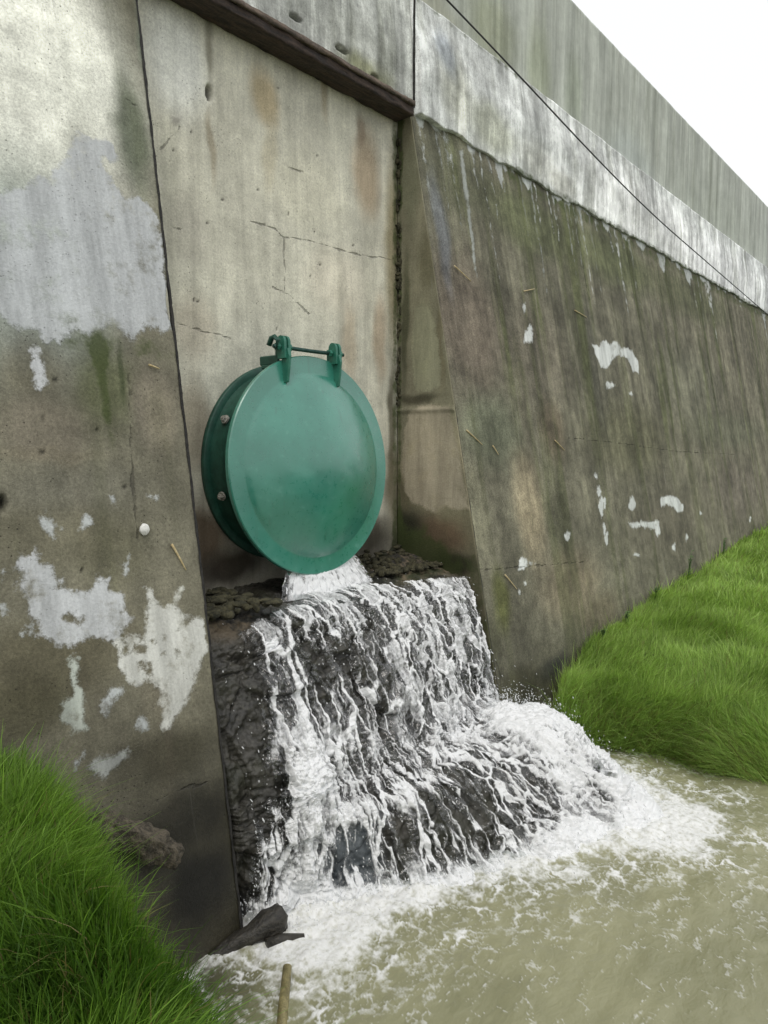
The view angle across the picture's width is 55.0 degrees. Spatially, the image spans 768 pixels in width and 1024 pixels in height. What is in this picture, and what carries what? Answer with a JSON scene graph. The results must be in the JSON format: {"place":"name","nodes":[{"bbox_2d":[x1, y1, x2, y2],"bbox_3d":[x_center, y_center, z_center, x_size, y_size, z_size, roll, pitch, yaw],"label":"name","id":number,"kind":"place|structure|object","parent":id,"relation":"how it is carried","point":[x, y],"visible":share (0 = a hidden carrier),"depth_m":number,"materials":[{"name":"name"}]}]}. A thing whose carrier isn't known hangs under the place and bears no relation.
{"place":"outdoors","nodes":[
{"label":"outdoors","id":0,"kind":"place"},
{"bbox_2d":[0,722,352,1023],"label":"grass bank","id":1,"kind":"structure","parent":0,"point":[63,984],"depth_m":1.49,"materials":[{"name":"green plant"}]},
{"bbox_2d":[89,810,184,870],"bbox_3d":[-0.894,1.193,2.688,0.345,0.298,0.150,-5,7,-42],"label":"broken slab","id":2,"kind":"object","parent":1,"relation":"on","point":[163,844],"depth_m":2.64,"materials":[{"name":"concrete"}]},
{"bbox_2d":[179,743,767,1023],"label":"stream water","id":3,"kind":"structure","parent":0,"point":[675,931],"depth_m":3.00,"materials":[{"name":"beige liquid"}]},
{"bbox_2d":[208,903,287,954],"bbox_3d":[-0.586,1.728,2.964,0.423,0.183,0.104,-4,7,-33],"label":"sodden log","id":4,"kind":"object","parent":3,"relation":"in","point":[261,925],"visible":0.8,"depth_m":2.98,"materials":[{"name":"brown wood"}]},
{"bbox_2d":[277,963,291,1023],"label":"cane stick","id":5,"kind":"object","parent":3,"relation":"on","point":[283,1005],"visible":1,"depth_m":2.67,"materials":[{"name":"beige wood"}]},
{"bbox_2d":[265,933,304,947],"bbox_3d":[-0.403,1.735,2.998,0.161,0.048,0.048,-3,6,-26],"label":"driftwood","id":6,"kind":"object","parent":3,"relation":"on","point":[274,940],"visible":0.96,"depth_m":2.98,"materials":[{"name":"black wood"}]},
{"bbox_2d":[532,524,767,792],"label":"grass bank","id":7,"kind":"structure","parent":0,"point":[674,630],"depth_m":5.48,"materials":[{"name":"green plant"}]},
{"bbox_2d":[624,610,630,623],"bbox_3d":[2.036,0.901,6.195,0.046,0.158,0.097,4,7,39],"label":"weed","id":8,"kind":"object","parent":7,"relation":"on","point":[626,614],"visible":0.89,"depth_m":6.19,"materials":[{"name":"green plant"}]},
{"bbox_2d":[687,550,693,577],"bbox_3d":[3.128,0.559,7.534,0.053,0.332,0.111,4,7,39],"label":"weed","id":9,"kind":"object","parent":7,"relation":"on","point":[690,559],"visible":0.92,"depth_m":7.53,"materials":[{"name":"green plant"}]},
{"bbox_2d":[572,0,767,206],"label":"sky","id":10,"kind":"structure","parent":0,"point":[708,59],"materials":[{"name":"white"}]},
{"label":"ground","id":11,"kind":"structure","parent":0,"visible":0},
{"bbox_2d":[0,0,767,975],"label":"retaining wall","id":12,"kind":"structure","parent":11,"relation":"on","point":[196,210],"depth_m":4.48,"materials":[{"name":"concrete"}]},
{"bbox_2d":[139,523,149,535],"bbox_3d":[-0.951,0.069,2.926,0.025,0.050,0.045,4,7,39],"label":"lime pebble","id":13,"kind":"object","parent":12,"relation":"attached to","point":[144,529],"visible":1,"depth_m":2.92,"materials":[{"name":"white stone"}]},
{"bbox_2d":[171,544,185,569],"bbox_3d":[-0.843,0.185,3.027,0.063,0.116,0.010,-3,6,-27],"label":"straw","id":14,"kind":"object","parent":12,"relation":"attached to","point":[175,550],"visible":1,"depth_m":3.02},
{"bbox_2d":[201,334,385,574],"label":"flap gate","id":15,"kind":"structure","parent":12,"relation":"attached to","point":[293,468],"depth_m":3.88,"materials":[{"name":"green metal"}]},
{"bbox_2d":[283,556,372,600],"bbox_3d":[-0.325,0.311,4.142,0.161,0.265,0.760,4,7,39],"label":"outlet jet","id":16,"kind":"object","parent":15,"relation":"attached to","point":[301,587],"visible":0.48,"depth_m":4.10,"materials":[{"name":"white liquid"}]},
{"bbox_2d":[171,0,415,121],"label":"lintel beam","id":17,"kind":"structure","parent":12,"relation":"attached to","point":[256,27],"depth_m":4.02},
{"bbox_2d":[395,138,401,406],"bbox_3d":[0.099,-1.564,4.947,0.054,1.809,0.052,4,7,39],"label":"seam moss","id":18,"kind":"object","parent":12,"relation":"attached to","point":[398,277],"visible":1,"depth_m":4.93,"materials":[{"name":"black plant"}]},
{"bbox_2d":[205,548,615,916],"bbox_3d":[0.293,1.180,4.077,2.364,1.665,2.750,4,7,39],"label":"stone apron","id":19,"kind":"object","parent":12,"relation":"attached to","point":[242,674],"visible":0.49,"depth_m":3.56,"materials":[{"name":"black stone"}]},
{"bbox_2d":[205,545,442,620],"bbox_3d":[-0.383,0.372,4.153,0.534,0.142,2.181,4,7,34],"label":"ledge moss","id":20,"kind":"object","parent":19,"relation":"on","point":[223,603],"visible":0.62,"depth_m":3.77,"materials":[{"name":"brown plant"}]},
{"bbox_2d":[244,576,663,919],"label":"waterfall","id":21,"kind":"structure","parent":19,"relation":"on","point":[312,780],"depth_m":3.76,"materials":[{"name":"white liquid"}]},
{"bbox_2d":[222,562,677,937],"bbox_3d":[0.553,1.131,3.832,1.947,1.464,2.794,4,7,39],"label":"water spray","id":22,"kind":"object","parent":21,"relation":"on","point":[401,882],"visible":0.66,"depth_m":3.56,"materials":[{"name":"white liquid"}]},
{"bbox_2d":[446,0,767,314],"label":"overhead cable","id":23,"kind":"object","parent":12,"relation":"attached to","point":[505,61],"visible":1,"depth_m":6.28,"materials":[{"name":"rubber"}]}
]}

